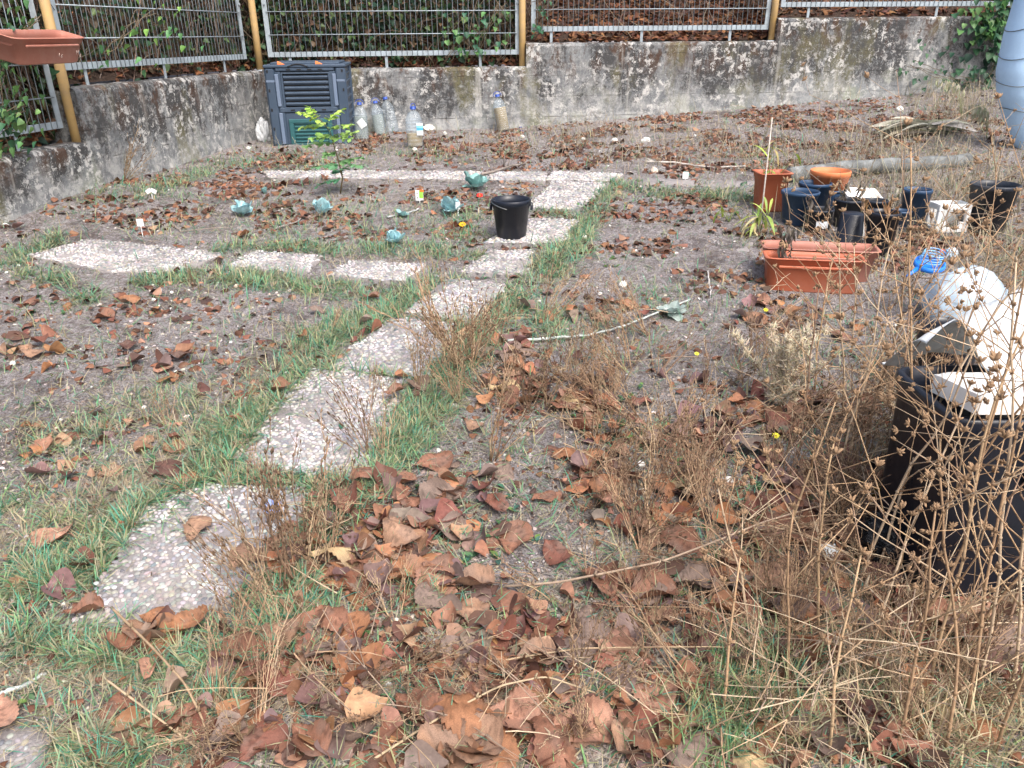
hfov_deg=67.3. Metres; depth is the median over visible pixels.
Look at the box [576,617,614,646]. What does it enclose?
fallen leaf
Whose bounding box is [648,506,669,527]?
fallen leaf
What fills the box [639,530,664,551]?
fallen leaf
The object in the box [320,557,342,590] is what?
fallen leaf
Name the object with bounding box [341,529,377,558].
fallen leaf
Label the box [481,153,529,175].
forked branch
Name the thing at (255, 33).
fence post
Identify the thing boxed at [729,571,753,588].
fallen leaf
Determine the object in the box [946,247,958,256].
plastic scrap
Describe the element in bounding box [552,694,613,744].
fallen leaf
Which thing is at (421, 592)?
fallen leaf
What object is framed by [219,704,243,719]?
fallen leaf
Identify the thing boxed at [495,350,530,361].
fallen leaf
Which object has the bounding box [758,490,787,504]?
fallen leaf
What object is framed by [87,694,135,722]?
fallen leaf
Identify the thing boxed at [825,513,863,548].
fallen leaf
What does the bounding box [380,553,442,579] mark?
fallen leaf
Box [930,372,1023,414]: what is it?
polystyrene block
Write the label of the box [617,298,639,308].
fallen leaf
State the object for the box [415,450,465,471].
fallen leaf
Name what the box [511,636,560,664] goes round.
fallen leaf
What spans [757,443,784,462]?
fallen leaf
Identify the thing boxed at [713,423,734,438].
fallen leaf
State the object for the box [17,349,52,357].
fallen leaf
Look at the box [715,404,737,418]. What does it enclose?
fallen leaf
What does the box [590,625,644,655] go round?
fallen leaf
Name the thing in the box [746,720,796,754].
fallen leaf
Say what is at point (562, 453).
fallen leaf
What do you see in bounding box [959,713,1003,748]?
fallen leaf
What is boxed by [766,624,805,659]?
fallen leaf
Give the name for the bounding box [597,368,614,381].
fallen leaf
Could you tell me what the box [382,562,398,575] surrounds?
fallen leaf
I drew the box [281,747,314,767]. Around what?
fallen leaf
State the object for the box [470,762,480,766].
fallen leaf
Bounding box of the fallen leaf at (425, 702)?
[407,692,440,724]
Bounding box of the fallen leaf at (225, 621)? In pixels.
[202,610,226,636]
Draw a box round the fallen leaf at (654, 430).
[652,425,665,434]
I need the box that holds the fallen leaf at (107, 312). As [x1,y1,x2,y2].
[95,307,117,316]
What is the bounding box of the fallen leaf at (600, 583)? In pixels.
[581,560,618,596]
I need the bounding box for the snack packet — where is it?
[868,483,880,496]
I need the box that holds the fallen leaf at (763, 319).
[742,311,768,327]
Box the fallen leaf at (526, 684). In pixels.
[509,683,536,693]
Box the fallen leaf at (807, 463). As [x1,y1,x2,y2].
[792,458,825,467]
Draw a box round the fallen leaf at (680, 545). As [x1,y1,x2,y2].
[660,516,702,558]
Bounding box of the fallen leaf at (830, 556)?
[806,540,855,564]
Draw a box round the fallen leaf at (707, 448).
[696,442,720,453]
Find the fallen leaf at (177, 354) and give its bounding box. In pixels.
[169,350,194,357]
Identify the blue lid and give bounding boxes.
[906,247,948,275]
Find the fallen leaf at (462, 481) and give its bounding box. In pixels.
[435,477,467,498]
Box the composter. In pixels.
[262,60,355,145]
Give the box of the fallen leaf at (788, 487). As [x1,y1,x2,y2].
[765,471,796,490]
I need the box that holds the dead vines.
[0,0,983,144]
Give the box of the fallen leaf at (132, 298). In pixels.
[119,294,140,302]
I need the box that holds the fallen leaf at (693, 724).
[662,694,706,735]
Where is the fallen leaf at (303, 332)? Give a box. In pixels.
[297,329,306,336]
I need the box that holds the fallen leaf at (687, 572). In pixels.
[672,561,712,587]
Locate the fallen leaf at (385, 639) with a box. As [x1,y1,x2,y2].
[380,631,406,647]
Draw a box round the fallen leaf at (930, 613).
[918,607,956,621]
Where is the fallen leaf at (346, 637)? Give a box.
[322,626,350,648]
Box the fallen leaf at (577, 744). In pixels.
[573,725,603,747]
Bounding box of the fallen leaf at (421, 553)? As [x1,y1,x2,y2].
[394,541,428,556]
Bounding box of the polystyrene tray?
[843,187,882,197]
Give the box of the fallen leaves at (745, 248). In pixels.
[677,239,755,276]
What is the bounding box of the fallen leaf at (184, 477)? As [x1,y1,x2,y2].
[175,471,199,492]
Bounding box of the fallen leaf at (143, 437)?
[137,433,153,442]
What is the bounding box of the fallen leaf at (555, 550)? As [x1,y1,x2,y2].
[542,538,574,566]
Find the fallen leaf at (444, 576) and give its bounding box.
[414,559,460,610]
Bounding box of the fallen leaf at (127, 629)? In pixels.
[121,619,156,645]
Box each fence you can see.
[0,0,62,150]
[50,0,246,84]
[261,0,518,67]
[531,0,771,42]
[781,0,1009,17]
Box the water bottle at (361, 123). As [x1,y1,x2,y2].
[354,99,366,136]
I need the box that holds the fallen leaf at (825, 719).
[799,708,835,749]
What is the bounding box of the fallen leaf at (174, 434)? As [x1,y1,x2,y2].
[167,432,184,438]
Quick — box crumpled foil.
[817,543,837,555]
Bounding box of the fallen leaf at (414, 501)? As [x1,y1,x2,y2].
[399,497,419,507]
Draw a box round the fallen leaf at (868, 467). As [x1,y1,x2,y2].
[853,462,874,482]
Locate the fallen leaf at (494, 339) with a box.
[491,332,503,344]
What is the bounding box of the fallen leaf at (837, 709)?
[824,694,847,739]
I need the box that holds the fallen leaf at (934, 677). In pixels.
[926,664,966,701]
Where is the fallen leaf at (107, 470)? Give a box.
[98,461,123,479]
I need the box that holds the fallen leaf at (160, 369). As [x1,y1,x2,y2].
[153,361,172,372]
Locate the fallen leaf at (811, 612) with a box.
[795,605,815,625]
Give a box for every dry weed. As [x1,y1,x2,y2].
[123,118,156,180]
[136,374,181,425]
[136,716,224,767]
[173,468,287,598]
[177,255,204,290]
[180,697,242,767]
[183,523,324,644]
[191,564,277,701]
[212,442,286,571]
[232,416,358,554]
[246,591,301,723]
[247,408,331,581]
[259,441,361,568]
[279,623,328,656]
[279,642,343,726]
[305,357,381,455]
[307,204,325,223]
[331,705,427,732]
[333,303,343,326]
[343,361,405,458]
[353,550,411,622]
[354,645,464,738]
[357,243,457,361]
[359,654,435,690]
[398,301,453,384]
[400,613,519,695]
[408,307,466,369]
[410,294,468,400]
[447,347,493,394]
[451,279,514,369]
[463,279,513,364]
[464,297,501,355]
[464,652,529,693]
[479,336,555,411]
[489,347,556,461]
[491,554,562,633]
[515,677,574,765]
[523,328,614,409]
[534,317,577,376]
[541,339,600,407]
[544,259,600,319]
[547,705,609,737]
[550,334,608,438]
[553,355,638,422]
[557,587,624,671]
[561,320,591,364]
[562,393,640,473]
[562,512,631,582]
[564,467,614,510]
[566,315,602,383]
[569,619,655,702]
[569,664,592,738]
[575,356,601,386]
[576,290,630,369]
[580,362,622,394]
[581,270,619,328]
[582,315,644,381]
[584,418,682,518]
[588,561,691,692]
[594,264,646,333]
[596,274,628,297]
[596,473,667,535]
[598,457,704,553]
[603,433,631,511]
[606,395,630,437]
[608,349,631,396]
[610,517,674,590]
[614,390,702,470]
[618,395,708,473]
[625,554,693,649]
[635,501,710,575]
[642,376,695,507]
[646,309,735,376]
[660,459,723,492]
[661,365,728,427]
[664,575,710,652]
[666,436,741,506]
[666,439,747,490]
[670,439,768,583]
[674,376,776,497]
[676,655,745,685]
[680,527,752,598]
[684,414,724,487]
[685,437,760,507]
[686,579,728,640]
[692,591,770,676]
[700,336,717,387]
[714,499,758,541]
[720,359,762,381]
[722,549,815,649]
[724,672,765,723]
[726,336,772,391]
[728,661,802,715]
[729,311,784,367]
[732,582,818,700]
[735,509,851,580]
[743,285,777,371]
[749,515,782,605]
[756,554,795,609]
[760,404,813,472]
[761,327,809,372]
[762,686,803,757]
[765,414,845,539]
[767,525,837,589]
[771,295,817,337]
[771,667,798,718]
[772,316,802,353]
[776,522,868,610]
[778,552,828,628]
[782,567,931,659]
[783,303,819,327]
[783,379,894,478]
[785,607,836,678]
[786,327,879,421]
[786,378,843,430]
[792,376,895,444]
[798,437,846,500]
[798,508,848,586]
[801,533,886,603]
[806,425,857,492]
[807,454,866,526]
[809,565,904,681]
[815,346,893,475]
[817,454,890,522]
[825,259,848,300]
[830,451,880,510]
[841,528,887,590]
[842,386,894,492]
[845,488,867,522]
[845,611,984,721]
[851,467,878,520]
[852,393,894,499]
[853,642,909,692]
[856,369,887,415]
[861,375,895,413]
[863,557,916,655]
[867,319,935,400]
[868,532,1023,588]
[869,407,892,459]
[870,317,921,378]
[880,297,949,396]
[887,252,923,305]
[890,668,939,718]
[900,687,966,738]
[905,569,978,635]
[906,537,952,612]
[907,575,1023,722]
[907,675,1017,767]
[915,353,954,365]
[923,627,974,698]
[930,623,980,682]
[943,574,1023,677]
[951,654,1023,737]
[971,669,1023,706]
[975,252,1023,290]
[1003,660,1023,705]
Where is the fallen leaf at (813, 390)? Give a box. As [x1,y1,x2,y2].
[799,389,830,402]
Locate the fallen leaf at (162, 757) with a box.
[148,748,170,767]
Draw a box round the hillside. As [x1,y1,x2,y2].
[0,0,1009,150]
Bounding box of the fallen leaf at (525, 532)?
[498,514,533,553]
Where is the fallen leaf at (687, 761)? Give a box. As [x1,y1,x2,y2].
[662,726,724,767]
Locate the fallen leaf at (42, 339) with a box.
[31,333,47,343]
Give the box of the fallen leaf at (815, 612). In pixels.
[782,587,821,631]
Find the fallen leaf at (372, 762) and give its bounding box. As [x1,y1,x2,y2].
[336,735,380,767]
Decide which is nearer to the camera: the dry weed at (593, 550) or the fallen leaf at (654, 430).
the dry weed at (593, 550)
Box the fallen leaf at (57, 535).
[29,521,76,549]
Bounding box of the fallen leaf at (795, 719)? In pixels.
[767,714,802,744]
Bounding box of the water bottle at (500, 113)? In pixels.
[493,91,508,130]
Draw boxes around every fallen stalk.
[105,678,214,767]
[110,606,213,759]
[374,672,594,757]
[474,642,774,669]
[504,492,877,587]
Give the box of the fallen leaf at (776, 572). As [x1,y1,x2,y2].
[749,561,800,589]
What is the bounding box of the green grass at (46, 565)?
[0,91,1023,767]
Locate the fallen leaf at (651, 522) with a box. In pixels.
[630,510,661,535]
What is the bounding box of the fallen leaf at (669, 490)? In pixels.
[643,473,682,497]
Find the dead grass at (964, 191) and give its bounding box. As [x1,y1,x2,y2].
[222,72,1023,288]
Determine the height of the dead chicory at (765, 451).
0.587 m
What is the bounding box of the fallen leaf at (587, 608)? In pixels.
[574,605,594,617]
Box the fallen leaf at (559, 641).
[528,632,577,662]
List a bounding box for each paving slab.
[0,722,62,767]
[25,239,160,274]
[72,482,318,631]
[119,246,223,273]
[226,368,410,482]
[228,250,322,274]
[259,170,343,180]
[326,260,427,284]
[326,317,461,379]
[342,170,422,181]
[404,278,507,322]
[419,170,493,182]
[460,249,534,277]
[483,218,579,246]
[487,171,547,183]
[529,180,609,212]
[546,170,623,182]
[636,178,694,186]
[695,178,753,188]
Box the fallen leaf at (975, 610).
[944,599,990,635]
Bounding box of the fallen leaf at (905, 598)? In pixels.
[879,587,918,614]
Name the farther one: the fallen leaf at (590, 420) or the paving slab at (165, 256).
the paving slab at (165, 256)
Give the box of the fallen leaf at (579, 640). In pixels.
[542,631,597,668]
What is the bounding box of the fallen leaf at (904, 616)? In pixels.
[885,607,940,657]
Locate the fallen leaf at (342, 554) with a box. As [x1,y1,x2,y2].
[310,544,357,568]
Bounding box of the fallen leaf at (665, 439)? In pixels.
[649,431,673,446]
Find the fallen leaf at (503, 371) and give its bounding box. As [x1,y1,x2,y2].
[502,366,526,376]
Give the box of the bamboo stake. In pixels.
[758,117,772,232]
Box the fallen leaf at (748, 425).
[733,409,765,426]
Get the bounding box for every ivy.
[0,0,59,162]
[0,0,518,151]
[86,0,203,76]
[437,1,510,66]
[531,0,551,39]
[898,39,989,95]
[938,0,1012,89]
[951,0,1010,53]
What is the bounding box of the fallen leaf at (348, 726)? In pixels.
[320,711,357,735]
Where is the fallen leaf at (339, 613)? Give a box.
[302,601,350,633]
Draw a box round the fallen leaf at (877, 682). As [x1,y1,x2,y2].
[864,673,891,694]
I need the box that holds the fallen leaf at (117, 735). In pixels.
[82,732,130,767]
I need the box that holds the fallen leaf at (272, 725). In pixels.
[251,723,289,751]
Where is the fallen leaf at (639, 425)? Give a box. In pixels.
[632,424,655,439]
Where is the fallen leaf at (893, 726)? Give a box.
[872,702,916,754]
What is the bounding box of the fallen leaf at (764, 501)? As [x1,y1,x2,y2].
[740,492,767,519]
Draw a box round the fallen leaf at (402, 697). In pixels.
[395,685,442,726]
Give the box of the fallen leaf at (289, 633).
[261,616,311,648]
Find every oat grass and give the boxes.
[892,184,909,201]
[928,76,964,117]
[960,100,988,137]
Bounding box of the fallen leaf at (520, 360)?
[502,354,524,367]
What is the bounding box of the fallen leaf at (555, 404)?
[550,396,576,409]
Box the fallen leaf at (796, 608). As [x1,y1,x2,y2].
[772,586,815,623]
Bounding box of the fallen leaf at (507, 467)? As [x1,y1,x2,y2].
[487,458,513,480]
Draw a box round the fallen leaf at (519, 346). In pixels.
[513,340,533,357]
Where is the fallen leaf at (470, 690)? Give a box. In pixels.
[453,684,478,703]
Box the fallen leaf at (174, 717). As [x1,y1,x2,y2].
[166,696,207,723]
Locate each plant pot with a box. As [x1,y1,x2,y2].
[752,169,793,211]
[781,187,820,225]
[798,180,832,205]
[805,206,834,233]
[810,167,851,198]
[828,189,846,207]
[833,196,863,226]
[834,211,863,242]
[862,197,888,226]
[866,208,901,255]
[893,208,909,233]
[901,186,933,226]
[967,180,1021,234]
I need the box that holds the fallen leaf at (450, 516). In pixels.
[433,510,473,540]
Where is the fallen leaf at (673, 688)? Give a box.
[631,679,678,713]
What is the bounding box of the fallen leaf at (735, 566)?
[719,547,753,594]
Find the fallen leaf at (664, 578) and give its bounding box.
[623,567,690,601]
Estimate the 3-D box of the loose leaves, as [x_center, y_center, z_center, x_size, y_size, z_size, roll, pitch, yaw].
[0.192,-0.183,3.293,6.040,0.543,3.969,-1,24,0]
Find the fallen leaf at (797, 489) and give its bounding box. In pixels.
[779,486,812,517]
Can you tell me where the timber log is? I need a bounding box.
[786,153,972,181]
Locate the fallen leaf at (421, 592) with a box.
[412,576,444,609]
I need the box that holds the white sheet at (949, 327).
[882,289,1023,382]
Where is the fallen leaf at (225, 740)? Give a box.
[173,699,252,745]
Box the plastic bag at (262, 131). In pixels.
[255,117,271,141]
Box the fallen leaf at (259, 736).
[239,704,288,761]
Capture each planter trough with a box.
[0,29,84,64]
[760,240,881,281]
[762,250,866,293]
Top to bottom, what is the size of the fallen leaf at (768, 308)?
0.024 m
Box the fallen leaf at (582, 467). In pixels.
[579,459,601,480]
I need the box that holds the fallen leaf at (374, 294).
[362,291,381,296]
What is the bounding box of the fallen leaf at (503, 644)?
[452,628,508,650]
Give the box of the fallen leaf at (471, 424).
[464,418,484,430]
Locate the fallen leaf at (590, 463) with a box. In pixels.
[582,443,608,467]
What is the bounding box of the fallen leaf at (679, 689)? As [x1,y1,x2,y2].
[672,687,752,727]
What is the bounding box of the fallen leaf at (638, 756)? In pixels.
[614,746,659,767]
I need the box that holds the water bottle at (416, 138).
[407,103,422,146]
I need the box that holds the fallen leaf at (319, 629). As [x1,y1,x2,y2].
[302,618,343,657]
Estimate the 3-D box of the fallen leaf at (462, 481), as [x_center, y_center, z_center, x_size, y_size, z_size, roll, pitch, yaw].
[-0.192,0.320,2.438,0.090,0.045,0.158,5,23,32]
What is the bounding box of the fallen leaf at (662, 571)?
[638,549,675,583]
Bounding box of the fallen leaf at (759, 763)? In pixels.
[727,746,766,767]
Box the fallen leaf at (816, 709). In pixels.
[782,697,842,738]
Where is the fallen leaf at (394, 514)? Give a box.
[389,512,409,524]
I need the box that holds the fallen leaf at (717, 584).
[707,580,733,603]
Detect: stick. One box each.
[0,672,46,694]
[157,206,227,231]
[273,217,302,228]
[387,208,418,217]
[508,299,689,340]
[645,158,745,168]
[707,270,711,295]
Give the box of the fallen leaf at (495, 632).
[479,626,502,641]
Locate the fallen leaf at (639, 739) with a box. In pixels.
[616,703,676,757]
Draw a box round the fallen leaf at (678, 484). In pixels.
[672,473,691,488]
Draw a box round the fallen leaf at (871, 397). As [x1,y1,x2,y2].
[861,392,881,413]
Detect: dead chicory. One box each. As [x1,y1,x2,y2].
[684,380,733,498]
[699,508,747,712]
[700,439,777,618]
[731,375,932,551]
[752,228,884,445]
[759,447,870,685]
[764,324,929,633]
[772,176,889,408]
[779,62,1023,395]
[797,252,1023,591]
[804,209,887,389]
[804,272,1023,617]
[808,201,886,352]
[817,350,1023,752]
[818,405,933,756]
[819,182,979,496]
[829,127,1023,562]
[829,472,1023,740]
[832,92,1023,678]
[833,285,1023,693]
[838,162,971,447]
[862,287,974,672]
[870,175,1002,367]
[882,198,1013,371]
[885,135,1023,642]
[887,156,1023,623]
[901,196,1008,316]
[913,258,1023,715]
[928,161,983,253]
[941,211,1023,686]
[955,571,1023,666]
[966,108,1016,179]
[988,365,1023,753]
[1008,219,1023,292]
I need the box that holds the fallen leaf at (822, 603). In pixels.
[813,583,850,619]
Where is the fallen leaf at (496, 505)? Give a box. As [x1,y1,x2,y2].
[479,490,508,511]
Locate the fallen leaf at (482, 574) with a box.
[450,563,507,585]
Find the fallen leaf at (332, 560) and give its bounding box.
[319,555,337,567]
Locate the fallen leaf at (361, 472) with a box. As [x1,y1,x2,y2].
[351,466,372,480]
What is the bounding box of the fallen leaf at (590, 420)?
[574,409,604,429]
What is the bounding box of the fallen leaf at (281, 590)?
[269,578,290,595]
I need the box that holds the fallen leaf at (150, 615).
[139,606,174,629]
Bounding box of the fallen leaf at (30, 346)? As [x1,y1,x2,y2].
[18,343,32,349]
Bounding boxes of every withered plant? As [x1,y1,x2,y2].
[777,226,799,257]
[804,195,831,216]
[837,180,869,200]
[863,194,901,213]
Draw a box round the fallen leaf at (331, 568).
[324,561,371,576]
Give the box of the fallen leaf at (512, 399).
[502,384,526,405]
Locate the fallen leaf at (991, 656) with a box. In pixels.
[965,640,1011,679]
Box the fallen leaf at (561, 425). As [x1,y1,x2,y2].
[556,419,573,428]
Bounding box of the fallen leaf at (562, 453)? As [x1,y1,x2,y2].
[544,447,575,459]
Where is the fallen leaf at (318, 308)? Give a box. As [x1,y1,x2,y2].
[309,305,326,312]
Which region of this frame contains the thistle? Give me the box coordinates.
[727,318,833,408]
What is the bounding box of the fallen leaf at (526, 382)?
[523,375,537,394]
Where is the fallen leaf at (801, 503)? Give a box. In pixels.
[798,500,831,513]
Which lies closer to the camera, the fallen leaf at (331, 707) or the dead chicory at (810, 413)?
the fallen leaf at (331, 707)
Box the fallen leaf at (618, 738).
[609,718,656,764]
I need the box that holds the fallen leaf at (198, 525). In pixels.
[182,508,211,539]
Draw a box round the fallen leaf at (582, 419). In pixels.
[565,412,584,429]
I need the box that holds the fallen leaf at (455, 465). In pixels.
[450,462,460,467]
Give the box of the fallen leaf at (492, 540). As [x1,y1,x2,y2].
[474,528,501,550]
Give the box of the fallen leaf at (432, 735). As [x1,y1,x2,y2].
[417,721,480,767]
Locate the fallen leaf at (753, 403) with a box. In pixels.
[740,398,764,413]
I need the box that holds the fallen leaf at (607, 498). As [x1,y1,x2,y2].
[592,484,618,502]
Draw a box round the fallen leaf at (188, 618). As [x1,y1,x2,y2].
[160,604,221,632]
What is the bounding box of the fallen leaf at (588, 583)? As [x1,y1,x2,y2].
[583,579,596,589]
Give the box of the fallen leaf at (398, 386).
[384,382,407,393]
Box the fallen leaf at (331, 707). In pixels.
[319,700,340,717]
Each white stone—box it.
[618,281,626,287]
[641,137,649,141]
[650,167,657,172]
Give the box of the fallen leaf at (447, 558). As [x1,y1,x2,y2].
[422,553,463,574]
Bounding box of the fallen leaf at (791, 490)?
[786,483,813,498]
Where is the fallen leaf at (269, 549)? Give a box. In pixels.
[255,534,286,571]
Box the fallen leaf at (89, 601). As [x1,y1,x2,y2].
[63,592,105,613]
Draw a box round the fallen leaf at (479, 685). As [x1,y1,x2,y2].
[472,679,502,703]
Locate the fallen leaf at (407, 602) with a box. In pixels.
[398,588,413,606]
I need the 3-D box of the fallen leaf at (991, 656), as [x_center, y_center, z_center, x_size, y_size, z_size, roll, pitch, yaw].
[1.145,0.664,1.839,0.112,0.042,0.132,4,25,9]
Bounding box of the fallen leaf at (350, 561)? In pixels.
[336,544,382,563]
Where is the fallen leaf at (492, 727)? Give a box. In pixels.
[445,712,517,762]
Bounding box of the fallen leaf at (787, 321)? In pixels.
[772,319,788,332]
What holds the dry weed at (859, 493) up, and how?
on the ground at (208, 235)
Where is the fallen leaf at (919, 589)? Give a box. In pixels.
[903,581,943,600]
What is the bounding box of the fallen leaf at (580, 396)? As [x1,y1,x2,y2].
[557,388,591,404]
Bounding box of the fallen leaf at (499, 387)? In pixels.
[488,379,527,390]
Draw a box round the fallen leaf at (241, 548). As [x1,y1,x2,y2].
[228,542,256,567]
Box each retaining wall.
[0,70,269,224]
[262,16,1001,134]
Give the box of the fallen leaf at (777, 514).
[760,512,794,547]
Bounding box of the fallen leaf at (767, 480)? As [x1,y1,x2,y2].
[762,472,781,484]
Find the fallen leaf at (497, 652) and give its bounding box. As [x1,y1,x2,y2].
[471,646,519,672]
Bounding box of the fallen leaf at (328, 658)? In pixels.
[320,648,347,672]
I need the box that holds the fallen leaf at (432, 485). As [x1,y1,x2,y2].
[418,476,461,511]
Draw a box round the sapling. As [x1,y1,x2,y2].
[295,106,364,193]
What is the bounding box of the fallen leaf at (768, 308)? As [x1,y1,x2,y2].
[765,304,784,313]
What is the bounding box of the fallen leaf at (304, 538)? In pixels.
[295,532,317,547]
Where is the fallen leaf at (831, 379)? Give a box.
[823,377,847,391]
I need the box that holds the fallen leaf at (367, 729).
[335,710,378,751]
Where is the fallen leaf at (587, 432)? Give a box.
[580,431,591,444]
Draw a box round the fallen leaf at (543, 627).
[530,616,577,662]
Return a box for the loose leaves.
[0,195,1023,767]
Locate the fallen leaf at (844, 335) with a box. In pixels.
[831,330,851,339]
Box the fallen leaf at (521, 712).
[511,703,534,735]
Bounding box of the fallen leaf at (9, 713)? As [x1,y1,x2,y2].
[0,692,19,726]
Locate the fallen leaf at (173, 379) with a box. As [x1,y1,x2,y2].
[169,371,184,381]
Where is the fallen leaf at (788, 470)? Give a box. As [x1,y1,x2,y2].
[785,465,797,476]
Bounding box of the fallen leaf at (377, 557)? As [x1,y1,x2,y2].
[368,550,390,583]
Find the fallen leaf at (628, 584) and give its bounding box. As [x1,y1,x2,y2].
[612,560,633,585]
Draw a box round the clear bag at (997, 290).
[920,265,1007,317]
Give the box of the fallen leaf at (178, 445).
[160,439,184,454]
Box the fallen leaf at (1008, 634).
[949,615,1023,661]
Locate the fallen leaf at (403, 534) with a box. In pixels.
[382,516,421,552]
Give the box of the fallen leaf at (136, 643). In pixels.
[119,639,150,661]
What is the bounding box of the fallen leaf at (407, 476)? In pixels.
[398,471,424,482]
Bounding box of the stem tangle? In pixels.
[143,92,1023,767]
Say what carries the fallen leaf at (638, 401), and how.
on the ground at (208, 235)
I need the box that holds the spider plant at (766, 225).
[741,197,774,234]
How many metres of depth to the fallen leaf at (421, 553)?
2.21 m
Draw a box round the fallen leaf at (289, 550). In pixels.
[282,542,314,562]
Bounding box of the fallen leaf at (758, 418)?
[744,414,765,423]
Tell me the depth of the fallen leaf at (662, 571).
2.17 m
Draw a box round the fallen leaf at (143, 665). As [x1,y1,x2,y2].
[138,656,159,679]
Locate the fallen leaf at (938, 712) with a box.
[919,688,950,718]
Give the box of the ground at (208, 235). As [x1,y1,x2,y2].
[0,41,1023,767]
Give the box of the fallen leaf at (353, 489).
[329,480,356,514]
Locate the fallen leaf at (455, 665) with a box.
[443,655,480,694]
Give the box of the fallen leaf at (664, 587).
[625,582,667,608]
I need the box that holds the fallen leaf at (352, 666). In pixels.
[345,645,367,671]
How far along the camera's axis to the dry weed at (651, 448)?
2.31 m
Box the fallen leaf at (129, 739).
[127,728,149,749]
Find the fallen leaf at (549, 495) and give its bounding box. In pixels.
[531,490,555,501]
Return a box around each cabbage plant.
[231,199,252,216]
[261,187,266,193]
[313,197,332,213]
[386,227,404,242]
[396,209,408,216]
[441,196,463,213]
[462,171,489,189]
[656,301,686,320]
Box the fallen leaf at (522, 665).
[513,647,535,666]
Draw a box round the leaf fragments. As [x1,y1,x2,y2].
[0,94,1023,767]
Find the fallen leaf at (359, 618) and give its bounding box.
[332,599,371,654]
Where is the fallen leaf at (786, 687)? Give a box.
[770,672,812,698]
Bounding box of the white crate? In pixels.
[924,200,972,232]
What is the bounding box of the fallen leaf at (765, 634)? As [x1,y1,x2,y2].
[760,627,800,660]
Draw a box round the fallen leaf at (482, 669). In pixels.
[478,650,525,686]
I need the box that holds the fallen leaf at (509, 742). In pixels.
[469,726,519,767]
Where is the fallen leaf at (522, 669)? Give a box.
[509,648,527,676]
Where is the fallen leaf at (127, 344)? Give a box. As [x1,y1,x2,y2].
[118,339,137,348]
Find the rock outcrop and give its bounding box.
[627,17,823,41]
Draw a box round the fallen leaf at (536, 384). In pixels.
[527,376,555,388]
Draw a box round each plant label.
[136,219,143,235]
[145,188,156,198]
[415,190,423,202]
[682,172,688,179]
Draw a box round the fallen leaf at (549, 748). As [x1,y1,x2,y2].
[530,711,576,767]
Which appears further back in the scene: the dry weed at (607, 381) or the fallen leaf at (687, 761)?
the dry weed at (607, 381)
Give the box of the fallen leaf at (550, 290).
[542,287,555,293]
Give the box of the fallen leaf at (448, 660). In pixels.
[435,651,479,690]
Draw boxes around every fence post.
[39,0,80,141]
[247,0,263,71]
[519,0,525,66]
[767,0,778,40]
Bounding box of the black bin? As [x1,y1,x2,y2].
[877,365,1023,599]
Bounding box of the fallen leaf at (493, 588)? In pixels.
[465,584,498,598]
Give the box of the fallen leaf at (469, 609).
[456,597,499,622]
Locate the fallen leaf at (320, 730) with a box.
[291,717,331,763]
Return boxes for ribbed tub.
[913,317,976,365]
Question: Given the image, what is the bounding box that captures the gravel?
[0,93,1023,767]
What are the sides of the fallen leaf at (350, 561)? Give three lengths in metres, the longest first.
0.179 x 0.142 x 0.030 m
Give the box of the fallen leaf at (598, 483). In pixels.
[589,473,615,491]
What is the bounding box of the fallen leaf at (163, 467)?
[143,458,181,477]
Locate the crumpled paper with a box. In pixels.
[423,124,434,130]
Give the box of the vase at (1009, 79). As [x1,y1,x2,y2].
[995,0,1023,149]
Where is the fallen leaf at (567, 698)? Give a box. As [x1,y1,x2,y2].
[548,685,577,710]
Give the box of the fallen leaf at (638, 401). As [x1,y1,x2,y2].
[631,393,651,405]
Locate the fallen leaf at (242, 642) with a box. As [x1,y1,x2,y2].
[195,627,260,665]
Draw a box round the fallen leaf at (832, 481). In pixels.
[823,475,842,489]
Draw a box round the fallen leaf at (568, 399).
[547,394,582,409]
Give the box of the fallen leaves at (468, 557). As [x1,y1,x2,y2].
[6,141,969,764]
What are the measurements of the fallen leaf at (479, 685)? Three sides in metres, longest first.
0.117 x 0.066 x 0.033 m
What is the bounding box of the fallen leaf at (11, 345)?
[6,341,20,347]
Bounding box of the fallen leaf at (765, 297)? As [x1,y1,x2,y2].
[756,292,773,304]
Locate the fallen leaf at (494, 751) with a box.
[445,714,522,754]
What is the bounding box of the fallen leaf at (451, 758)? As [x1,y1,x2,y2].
[433,718,466,763]
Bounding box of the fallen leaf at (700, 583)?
[693,561,730,591]
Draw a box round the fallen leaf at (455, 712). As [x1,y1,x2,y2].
[433,692,511,739]
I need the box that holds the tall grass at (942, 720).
[619,577,1023,767]
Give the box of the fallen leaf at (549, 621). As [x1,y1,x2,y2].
[520,608,565,637]
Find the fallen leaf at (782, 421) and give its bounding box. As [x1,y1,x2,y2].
[765,407,790,429]
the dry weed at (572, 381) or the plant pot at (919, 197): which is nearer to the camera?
the dry weed at (572, 381)
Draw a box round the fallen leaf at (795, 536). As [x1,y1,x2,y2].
[783,524,825,541]
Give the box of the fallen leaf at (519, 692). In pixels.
[490,686,554,731]
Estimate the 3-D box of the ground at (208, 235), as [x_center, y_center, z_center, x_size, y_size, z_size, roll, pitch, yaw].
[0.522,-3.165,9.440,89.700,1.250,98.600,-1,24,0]
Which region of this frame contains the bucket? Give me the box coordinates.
[489,195,532,239]
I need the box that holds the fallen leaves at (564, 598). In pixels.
[0,98,1023,767]
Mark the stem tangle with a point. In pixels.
(801, 672)
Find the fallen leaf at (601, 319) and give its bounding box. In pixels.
[590,312,611,321]
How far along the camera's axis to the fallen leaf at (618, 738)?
1.66 m
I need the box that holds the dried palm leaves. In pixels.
[872,116,976,138]

